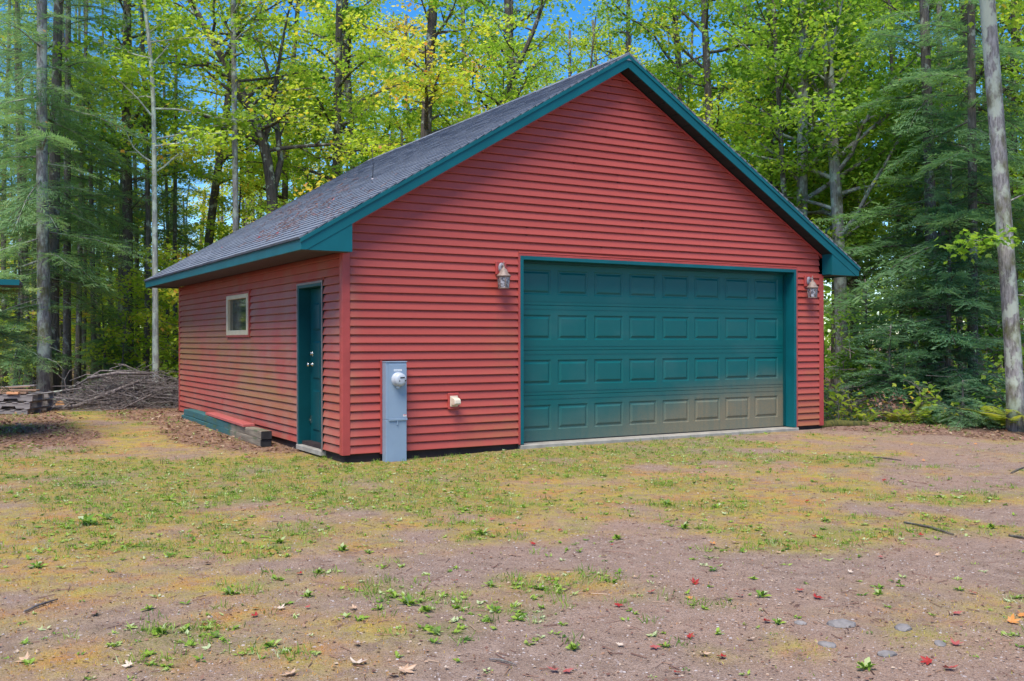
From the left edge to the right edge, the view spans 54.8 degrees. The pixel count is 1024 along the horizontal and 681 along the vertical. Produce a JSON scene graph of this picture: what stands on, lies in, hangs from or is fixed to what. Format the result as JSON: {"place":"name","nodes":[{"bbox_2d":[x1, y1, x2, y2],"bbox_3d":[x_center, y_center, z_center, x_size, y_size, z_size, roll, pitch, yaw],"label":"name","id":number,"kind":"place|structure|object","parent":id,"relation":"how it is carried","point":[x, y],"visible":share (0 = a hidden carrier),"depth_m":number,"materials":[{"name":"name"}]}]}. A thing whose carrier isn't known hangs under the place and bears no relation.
{"place":"outdoors","nodes":[
{"label":"outdoors","id":0,"kind":"place"},
{"bbox_2d":[0,345,1023,680],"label":"ground","id":1,"kind":"structure","parent":0,"point":[988,557],"depth_m":6.39,"materials":[{"name":"soil"}]},
{"bbox_2d":[0,406,52,414],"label":"pallet","id":2,"kind":"object","parent":1,"relation":"on","point":[9,410],"visible":0.48,"depth_m":18.69,"materials":[{"name":"grey wood"}]},
{"bbox_2d":[0,399,53,408],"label":"pallet","id":3,"kind":"object","parent":2,"relation":"on","point":[16,403],"visible":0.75,"depth_m":18.81,"materials":[{"name":"grey wood"}]},
{"bbox_2d":[0,392,53,401],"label":"pallet","id":4,"kind":"object","parent":3,"relation":"on","point":[30,396],"visible":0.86,"depth_m":18.68,"materials":[{"name":"grey wood"}]},
{"bbox_2d":[0,270,55,392],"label":"young hemlock","id":5,"kind":"object","parent":1,"relation":"on","point":[3,335],"visible":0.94,"depth_m":15.03,"materials":[{"name":"green plant"}]},
{"bbox_2d":[0,2,62,384],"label":"spruce tree","id":6,"kind":"object","parent":1,"relation":"on","point":[33,331],"visible":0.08,"depth_m":30.93,"materials":[{"name":"green plant"}]},
{"bbox_2d":[0,0,71,385],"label":"spruce tree","id":7,"kind":"object","parent":1,"relation":"on","point":[3,243],"visible":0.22,"depth_m":28.93,"materials":[{"name":"green plant"}]},
{"bbox_2d":[0,0,78,391],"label":"spruce tree","id":8,"kind":"object","parent":1,"relation":"on","point":[24,251],"visible":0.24,"depth_m":26.90,"materials":[{"name":"green plant"}]},
{"bbox_2d":[0,240,88,391],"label":"young hemlock","id":9,"kind":"object","parent":1,"relation":"on","point":[28,356],"visible":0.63,"depth_m":21.43,"materials":[{"name":"green plant"}]},
{"bbox_2d":[0,0,91,391],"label":"spruce tree","id":10,"kind":"object","parent":1,"relation":"on","point":[18,174],"visible":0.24,"depth_m":24.95,"materials":[{"name":"green plant"}]},
{"bbox_2d":[1,257,113,389],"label":"maple sapling","id":11,"kind":"object","parent":1,"relation":"on","point":[73,316],"visible":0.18,"depth_m":26.48,"materials":[{"name":"green plant"}]},
{"bbox_2d":[0,0,118,370],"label":"maple tree","id":12,"kind":"object","parent":1,"relation":"on","point":[1,43],"visible":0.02,"depth_m":41.59,"materials":[{"name":"green plant"}]},
{"bbox_2d":[0,0,155,396],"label":"spruce tree","id":13,"kind":"object","parent":1,"relation":"on","point":[54,180],"visible":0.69,"depth_m":22.73,"materials":[{"name":"green plant"}]},
{"bbox_2d":[0,0,156,391],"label":"spruce tree","id":14,"kind":"object","parent":1,"relation":"on","point":[45,254],"visible":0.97,"depth_m":21.41,"materials":[{"name":"green plant"}]},
{"bbox_2d":[0,0,158,396],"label":"spruce tree","id":15,"kind":"object","parent":1,"relation":"on","point":[66,335],"visible":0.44,"depth_m":23.96,"materials":[{"name":"green plant"}]},
{"bbox_2d":[21,0,139,392],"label":"spruce tree","id":16,"kind":"object","parent":1,"relation":"on","point":[77,371],"visible":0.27,"depth_m":26.00,"materials":[{"name":"green plant"}]},
{"bbox_2d":[35,2,135,378],"bbox_3d":[-13.301,-5.904,30.779,3.221,15.051,3.216,0,0,-19],"label":"spruce tree","id":17,"kind":"object","parent":1,"relation":"on","point":[116,254],"visible":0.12,"depth_m":30.87,"materials":[{"name":"green plant"}]},
{"bbox_2d":[7,98,177,378],"bbox_3d":[-14.159,-3.735,35.329,6.558,10.863,5.365,0,0,-44],"label":"young maple tree","id":18,"kind":"object","parent":1,"relation":"on","point":[140,228],"visible":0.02,"depth_m":35.16,"materials":[{"name":"green plant"}]},
{"bbox_2d":[47,1,151,386],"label":"spruce tree","id":19,"kind":"object","parent":1,"relation":"on","point":[84,332],"visible":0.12,"depth_m":29.00,"materials":[{"name":"green plant"}]},
{"bbox_2d":[60,1,145,380],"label":"spruce tree","id":20,"kind":"object","parent":1,"relation":"on","point":[91,202],"visible":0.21,"depth_m":27.40,"materials":[{"name":"green plant"}]},
{"bbox_2d":[71,294,144,392],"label":"young hemlock","id":21,"kind":"object","parent":1,"relation":"on","point":[105,365],"visible":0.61,"depth_m":25.44,"materials":[{"name":"green plant"}]},
{"bbox_2d":[43,363,178,410],"bbox_3d":[-7.735,0.927,20.652,5.050,0.931,3.596,0,0,11],"label":"brush pile","id":22,"kind":"object","parent":1,"relation":"on","point":[133,393],"visible":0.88,"depth_m":20.15,"materials":[{"name":"brown plant"}]},
{"bbox_2d":[29,0,219,383],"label":"maple tree","id":23,"kind":"object","parent":1,"relation":"on","point":[124,29],"visible":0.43,"depth_m":26.87,"materials":[{"name":"green plant"}]},
{"bbox_2d":[78,269,174,378],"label":"maple sapling","id":24,"kind":"object","parent":1,"relation":"on","point":[121,331],"visible":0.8,"depth_m":24.88,"materials":[{"name":"green plant"}]},
{"bbox_2d":[63,1,189,368],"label":"spruce tree","id":25,"kind":"object","parent":1,"relation":"on","point":[138,192],"visible":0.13,"depth_m":30.00,"materials":[{"name":"green plant"}]},
{"bbox_2d":[72,124,196,368],"bbox_3d":[-11.728,-2.962,31.589,4.661,9.222,4.639,0,0,-35],"label":"young maple tree","id":26,"kind":"object","parent":1,"relation":"on","point":[162,211],"visible":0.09,"depth_m":31.40,"materials":[{"name":"green plant"}]},
{"bbox_2d":[95,254,178,385],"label":"maple sapling","id":27,"kind":"object","parent":1,"relation":"on","point":[141,336],"visible":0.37,"depth_m":26.87,"materials":[{"name":"green plant"}]},
{"bbox_2d":[95,4,197,376],"bbox_3d":[-12.501,-6.360,32.782,3.819,16.098,3.461,0,0,-7],"label":"spruce tree","id":28,"kind":"object","parent":1,"relation":"on","point":[136,260],"visible":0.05,"depth_m":32.86,"materials":[{"name":"green plant"}]},
{"bbox_2d":[30,0,277,386],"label":"birch tree","id":29,"kind":"object","parent":1,"relation":"on","point":[203,135],"visible":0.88,"depth_m":23.47,"materials":[{"name":"green plant"}]},
{"bbox_2d":[128,236,189,377],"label":"maple sapling","id":30,"kind":"object","parent":1,"relation":"on","point":[173,292],"visible":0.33,"depth_m":24.14,"materials":[{"name":"green plant"}]},
{"bbox_2d":[92,0,227,386],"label":"spruce tree","id":31,"kind":"object","parent":1,"relation":"on","point":[148,209],"visible":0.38,"depth_m":27.00,"materials":[{"name":"green plant"}]},
{"bbox_2d":[110,14,209,383],"bbox_3d":[-10.752,-5.503,31.404,3.065,14.342,3.069,0,0,26],"label":"spruce tree","id":32,"kind":"object","parent":1,"relation":"on","point":[166,186],"visible":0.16,"depth_m":31.00,"materials":[{"name":"green plant"}]},
{"bbox_2d":[133,0,229,389],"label":"spruce tree","id":33,"kind":"object","parent":1,"relation":"on","point":[174,214],"visible":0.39,"depth_m":29.05,"materials":[{"name":"green plant"}]},
{"bbox_2d":[135,176,228,341],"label":"young maple tree","id":34,"kind":"object","parent":1,"relation":"on","point":[195,213],"visible":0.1,"depth_m":33.81,"materials":[{"name":"green plant"}]},
{"bbox_2d":[163,179,242,347],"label":"young maple tree","id":35,"kind":"object","parent":1,"relation":"on","point":[220,215],"visible":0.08,"depth_m":40.91,"materials":[{"name":"green plant"}]},
{"bbox_2d":[182,70,257,241],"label":"tree","id":36,"kind":"object","parent":1,"relation":"on","point":[217,105],"visible":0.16,"depth_m":45.60,"materials":[{"name":"green plant"}]},
{"bbox_2d":[181,415,271,446],"bbox_3d":[-4.591,1.383,15.549,0.164,0.141,4.787,0,0,-31],"label":"timber","id":37,"kind":"object","parent":1,"relation":"on","point":[257,441],"visible":0.62,"depth_m":14.54,"materials":[{"name":"wood"}]},
{"bbox_2d":[184,409,271,438],"bbox_3d":[-4.541,1.276,15.479,0.164,0.142,4.656,0,0,-31],"label":"timber","id":38,"kind":"object","parent":37,"relation":"on","point":[258,432],"visible":0.88,"depth_m":14.75,"materials":[{"name":"wood"}]},
{"bbox_2d":[174,99,279,315],"bbox_3d":[-8.720,-2.971,30.549,4.787,9.262,4.210,0,0,11],"label":"young maple tree","id":39,"kind":"object","parent":1,"relation":"on","point":[221,204],"visible":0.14,"depth_m":30.26,"materials":[{"name":"green plant"}]},
{"bbox_2d":[132,0,332,247],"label":"maple tree","id":40,"kind":"object","parent":1,"relation":"on","point":[212,208],"visible":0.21,"depth_m":29.84,"materials":[{"name":"green plant"}]},
{"bbox_2d":[172,0,306,232],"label":"maple tree","id":41,"kind":"object","parent":1,"relation":"on","point":[234,9],"visible":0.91,"depth_m":24.44,"materials":[{"name":"green plant"}]},
{"bbox_2d":[87,0,418,213],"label":"maple tree","id":42,"kind":"object","parent":1,"relation":"on","point":[272,179],"visible":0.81,"depth_m":25.42,"materials":[{"name":"green plant"}]},
{"bbox_2d":[187,0,378,205],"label":"maple tree","id":43,"kind":"object","parent":1,"relation":"on","point":[251,184],"visible":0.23,"depth_m":30.54,"materials":[{"name":"green plant"}]},
{"bbox_2d":[243,103,343,224],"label":"young maple tree","id":44,"kind":"object","parent":1,"relation":"on","point":[291,195],"visible":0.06,"depth_m":34.61,"materials":[{"name":"green plant"}]},
{"bbox_2d":[217,0,408,208],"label":"maple tree","id":45,"kind":"object","parent":1,"relation":"on","point":[337,38],"visible":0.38,"depth_m":27.54,"materials":[{"name":"green plant"}]},
{"bbox_2d":[258,0,425,186],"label":"maple tree","id":46,"kind":"object","parent":1,"relation":"on","point":[374,2],"visible":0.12,"depth_m":39.84,"materials":[{"name":"green plant"}]},
{"bbox_2d":[247,0,448,198],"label":"maple tree","id":47,"kind":"object","parent":1,"relation":"on","point":[348,82],"visible":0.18,"depth_m":30.96,"materials":[{"name":"green plant"}]},
{"bbox_2d":[245,0,508,218],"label":"maple tree","id":48,"kind":"object","parent":1,"relation":"on","point":[428,88],"visible":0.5,"depth_m":25.00,"materials":[{"name":"green plant"}]},
{"bbox_2d":[379,360,406,461],"bbox_3d":[-1.411,0.909,11.934,0.304,1.335,0.248,0,0,-31],"label":"electric meter","id":49,"kind":"object","parent":1,"relation":"on","point":[393,410],"visible":0.94,"depth_m":11.92,"materials":[{"name":"grey metal"}]},
{"bbox_2d":[342,10,463,141],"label":"maple tree","id":50,"kind":"object","parent":1,"relation":"on","point":[406,34],"visible":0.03,"depth_m":36.54,"materials":[{"name":"green plant"}]},
{"bbox_2d":[391,0,545,141],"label":"maple tree","id":51,"kind":"object","parent":1,"relation":"on","point":[462,23],"visible":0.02,"depth_m":42.91,"materials":[{"name":"green plant"}]},
{"bbox_2d":[392,0,576,133],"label":"maple tree","id":52,"kind":"object","parent":1,"relation":"on","point":[497,47],"visible":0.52,"depth_m":27.58,"materials":[{"name":"green plant"}]},
{"bbox_2d":[143,52,860,462],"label":"garage","id":53,"kind":"structure","parent":1,"relation":"on","point":[653,242],"depth_m":13.70,"materials":[{"name":"wood"}]},
{"bbox_2d":[226,291,251,336],"bbox_3d":[-4.299,-0.403,15.665,0.145,0.698,1.343,0,0,-31],"label":"window","id":54,"kind":"structure","parent":53,"relation":"in","point":[238,310],"depth_m":15.64,"materials":[{"name":"white plastic"}]},
{"bbox_2d":[221,173,396,247],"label":"leaf litter","id":55,"kind":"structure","parent":53,"relation":"on","point":[284,222],"depth_m":14.51,"materials":[{"name":"brown plant"}]},
{"bbox_2d":[307,288,320,442],"bbox_3d":[-2.480,0.344,12.770,0.115,2.050,0.845,0,0,-31],"label":"side door","id":56,"kind":"structure","parent":53,"relation":"in","point":[315,353],"depth_m":12.94,"materials":[{"name":"teal paint"}]},
{"bbox_2d":[495,261,510,288],"bbox_3d":[-0.115,-0.846,12.700,0.192,0.354,0.231,0,0,-31],"label":"wall lantern","id":57,"kind":"object","parent":53,"relation":"attached to","point":[502,274],"depth_m":12.65,"materials":[{"name":"silver plastic"}]},
{"bbox_2d":[524,263,783,442],"bbox_3d":[2.170,0.144,14.447,4.969,2.449,0.064,0,0,-31],"label":"garage door","id":58,"kind":"structure","parent":53,"relation":"in","point":[609,351],"depth_m":14.29,"materials":[{"name":"teal paint"}]},
{"bbox_2d":[417,0,590,118],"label":"maple tree","id":59,"kind":"object","parent":1,"relation":"on","point":[507,11],"visible":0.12,"depth_m":31.10,"materials":[{"name":"green plant"}]},
{"bbox_2d":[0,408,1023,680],"bbox_3d":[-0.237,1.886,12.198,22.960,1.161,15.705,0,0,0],"label":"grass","id":60,"kind":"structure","parent":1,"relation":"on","point":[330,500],"depth_m":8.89,"materials":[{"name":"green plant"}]},
{"bbox_2d":[0,408,1023,680],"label":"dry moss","id":61,"kind":"object","parent":1,"relation":"on","point":[428,536],"visible":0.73,"depth_m":7.80,"materials":[{"name":"plant"}]},
{"bbox_2d":[0,420,1023,680],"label":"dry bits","id":62,"kind":"object","parent":1,"relation":"on","point":[532,572],"visible":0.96,"depth_m":5.99,"materials":[{"name":"beige plant"}]},
{"bbox_2d":[0,416,1023,680],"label":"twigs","id":63,"kind":"object","parent":1,"relation":"on","point":[520,570],"visible":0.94,"depth_m":6.32,"materials":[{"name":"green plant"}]},
{"bbox_2d":[0,440,1023,680],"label":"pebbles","id":64,"kind":"object","parent":1,"relation":"on","point":[621,671],"visible":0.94,"depth_m":5.51,"materials":[{"name":"grey stone"}]},
{"bbox_2d":[0,391,1023,468],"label":"leaf litter","id":65,"kind":"object","parent":1,"relation":"on","point":[4,421],"visible":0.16,"depth_m":15.38,"materials":[{"name":"brown plant"}]},
{"bbox_2d":[0,8,1023,386],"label":"distant wood","id":66,"kind":"object","parent":1,"relation":"on","point":[827,289],"depth_m":51.15,"materials":[{"name":"green plant"}]},
{"bbox_2d":[469,0,564,107],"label":"maple tree","id":67,"kind":"object","parent":1,"relation":"on","point":[515,11],"visible":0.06,"depth_m":38.80,"materials":[{"name":"green plant"}]},
{"bbox_2d":[526,30,596,84],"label":"maple tree","id":68,"kind":"object","parent":1,"relation":"on","point":[569,54],"visible":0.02,"depth_m":46.51,"materials":[{"name":"green plant"}]},
{"bbox_2d":[562,0,622,72],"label":"tree","id":69,"kind":"object","parent":1,"relation":"on","point":[574,66],"visible":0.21,"depth_m":32.57,"materials":[{"name":"green plant"}]},
{"bbox_2d":[556,17,635,78],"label":"maple tree","id":70,"kind":"object","parent":1,"relation":"on","point":[596,58],"visible":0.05,"depth_m":42.42,"materials":[{"name":"green plant"}]},
{"bbox_2d":[562,0,696,105],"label":"maple tree","id":71,"kind":"object","parent":1,"relation":"on","point":[613,34],"visible":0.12,"depth_m":34.57,"materials":[{"name":"green plant"}]},
{"bbox_2d":[589,0,788,149],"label":"maple tree","id":72,"kind":"object","parent":1,"relation":"on","point":[677,60],"visible":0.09,"depth_m":28.22,"materials":[{"name":"green plant"}]},
{"bbox_2d":[616,0,889,296],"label":"maple tree","id":73,"kind":"object","parent":1,"relation":"on","point":[709,110],"visible":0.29,"depth_m":24.39,"materials":[{"name":"green plant"}]},
{"bbox_2d":[647,0,905,241],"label":"maple tree","id":74,"kind":"object","parent":1,"relation":"on","point":[736,20],"visible":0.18,"depth_m":24.66,"materials":[{"name":"green plant"}]},
{"bbox_2d":[692,0,865,279],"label":"maple tree","id":75,"kind":"object","parent":1,"relation":"on","point":[731,12],"visible":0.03,"depth_m":35.42,"materials":[{"name":"green plant"}]},
{"bbox_2d":[715,0,856,420],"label":"tree","id":76,"kind":"object","parent":1,"relation":"on","point":[774,26],"visible":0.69,"depth_m":22.25,"materials":[{"name":"green plant"}]},
{"bbox_2d":[696,0,944,243],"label":"maple tree","id":77,"kind":"object","parent":1,"relation":"on","point":[802,184],"visible":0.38,"depth_m":22.88,"materials":[{"name":"green plant"}]},
{"bbox_2d":[668,0,989,416],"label":"maple tree","id":78,"kind":"object","parent":1,"relation":"on","point":[736,80],"visible":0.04,"depth_m":31.39,"materials":[{"name":"green plant"}]},
{"bbox_2d":[709,0,949,243],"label":"maple tree","id":79,"kind":"object","parent":1,"relation":"on","point":[859,84],"visible":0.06,"depth_m":27.53,"materials":[{"name":"green plant"}]},
{"bbox_2d":[750,40,923,410],"bbox_3d":[8.714,-2.750,25.948,4.478,10.561,4.804,0,0,-31],"label":"maple tree","id":80,"kind":"object","parent":1,"relation":"on","point":[792,133],"visible":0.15,"depth_m":25.48,"materials":[{"name":"green plant"}]},
{"bbox_2d":[780,1,911,216],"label":"tree","id":81,"kind":"object","parent":1,"relation":"on","point":[837,76],"visible":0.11,"depth_m":24.84,"materials":[{"name":"green plant"}]},
{"bbox_2d":[824,375,875,419],"bbox_3d":[5.574,1.070,16.752,1.128,0.976,0.960,0,0,5],"label":"shrub","id":82,"kind":"object","parent":1,"relation":"on","point":[834,393],"visible":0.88,"depth_m":16.80,"materials":[{"name":"green plant"}]},
{"bbox_2d":[792,0,913,405],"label":"maple tree","id":83,"kind":"object","parent":1,"relation":"on","point":[851,280],"visible":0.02,"depth_m":37.16,"materials":[{"name":"green plant"}]},
{"bbox_2d":[824,308,883,419],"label":"maple sapling","id":84,"kind":"object","parent":1,"relation":"on","point":[843,359],"visible":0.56,"depth_m":18.96,"materials":[{"name":"green plant"}]},
{"bbox_2d":[730,0,983,418],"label":"maple tree","id":85,"kind":"object","parent":1,"relation":"on","point":[835,176],"visible":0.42,"depth_m":22.05,"materials":[{"name":"green plant"}]},
{"bbox_2d":[824,279,944,420],"bbox_3d":[6.849,0.694,19.587,3.295,3.869,3.046,0,0,-31],"label":"young hemlock","id":86,"kind":"object","parent":1,"relation":"on","point":[873,317],"visible":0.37,"depth_m":19.53,"materials":[{"name":"green plant"}]},
{"bbox_2d":[853,389,915,421],"bbox_3d":[6.355,1.186,16.757,1.236,0.716,0.918,0,0,-3],"label":"shrub","id":87,"kind":"object","parent":1,"relation":"on","point":[882,402],"visible":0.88,"depth_m":16.76,"materials":[{"name":"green plant"}]},
{"bbox_2d":[838,0,947,373],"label":"tree","id":88,"kind":"object","parent":1,"relation":"on","point":[913,342],"visible":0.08,"depth_m":28.60,"materials":[{"name":"green plant"}]},
{"bbox_2d":[830,323,960,422],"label":"young hemlock","id":89,"kind":"object","parent":1,"relation":"on","point":[892,377],"visible":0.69,"depth_m":18.10,"materials":[{"name":"green plant"}]},
{"bbox_2d":[837,0,956,408],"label":"tree","id":90,"kind":"object","parent":1,"relation":"on","point":[876,14],"visible":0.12,"depth_m":24.44,"materials":[{"name":"green plant"}]},
{"bbox_2d":[824,311,1005,423],"bbox_3d":[9.092,1.594,20.810,6.692,4.414,9.460,0,0,17],"label":"dead brush","id":91,"kind":"object","parent":1,"relation":"on","point":[893,381],"visible":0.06,"depth_m":18.09,"materials":[{"name":"plant"}]},
{"bbox_2d":[809,0,1023,368],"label":"tree","id":92,"kind":"object","parent":1,"relation":"on","point":[896,5],"visible":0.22,"depth_m":23.09,"materials":[{"name":"green plant"}]},
{"bbox_2d":[813,0,1023,402],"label":"hemlock tree","id":93,"kind":"object","parent":1,"relation":"on","point":[928,115],"visible":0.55,"depth_m":20.41,"materials":[{"name":"green plant"}]},
{"bbox_2d":[885,374,959,422],"bbox_3d":[6.874,1.062,16.638,1.219,0.983,1.152,0,0,22],"label":"shrub","id":94,"kind":"object","parent":1,"relation":"on","point":[924,390],"visible":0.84,"depth_m":16.62,"materials":[{"name":"green plant"}]},
{"bbox_2d":[826,0,1023,385],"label":"hemlock tree","id":95,"kind":"object","parent":1,"relation":"on","point":[939,12],"visible":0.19,"depth_m":22.43,"materials":[{"name":"green plant"}]},
{"bbox_2d":[833,0,1023,408],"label":"hemlock tree","id":96,"kind":"object","parent":1,"relation":"on","point":[970,69],"visible":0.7,"depth_m":18.53,"materials":[{"name":"green plant"}]},
{"bbox_2d":[842,163,1023,426],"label":"young hemlock","id":97,"kind":"object","parent":1,"relation":"on","point":[936,353],"visible":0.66,"depth_m":18.26,"materials":[{"name":"green plant"}]},
{"bbox_2d":[859,0,1023,410],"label":"maple tree","id":98,"kind":"object","parent":1,"relation":"on","point":[1013,175],"visible":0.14,"depth_m":25.20,"materials":[{"name":"green plant"}]},
{"bbox_2d":[879,0,1023,408],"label":"maple tree","id":99,"kind":"object","parent":1,"relation":"on","point":[1019,45],"visible":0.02,"depth_m":29.14,"materials":[{"name":"green plant"}]},
{"bbox_2d":[891,243,1023,414],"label":"maple sapling","id":100,"kind":"object","parent":1,"relation":"on","point":[991,330],"visible":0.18,"depth_m":19.20,"materials":[{"name":"green plant"}]},
{"bbox_2d":[922,379,1001,430],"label":"young hemlock","id":101,"kind":"object","parent":1,"relation":"on","point":[961,421],"visible":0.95,"depth_m":15.84,"materials":[{"name":"green plant"}]},
{"bbox_2d":[913,4,1023,410],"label":"maple tree","id":102,"kind":"object","parent":1,"relation":"on","point":[994,272],"visible":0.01,"depth_m":33.02,"materials":[{"name":"green plant"}]},
{"bbox_2d":[919,0,1023,203],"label":"tree","id":103,"kind":"object","parent":1,"relation":"on","point":[1012,38],"visible":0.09,"depth_m":27.11,"materials":[{"name":"green plant"}]},
{"bbox_2d":[934,0,1023,431],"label":"maple tree","id":104,"kind":"object","parent":1,"relation":"on","point":[1004,237],"visible":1,"depth_m":15.30,"materials":[{"name":"grey plant"}]},
{"bbox_2d":[0,0,1023,344],"label":"sky","id":105,"kind":"structure","parent":0,"point":[572,14],"materials":[{"name":"blue"}]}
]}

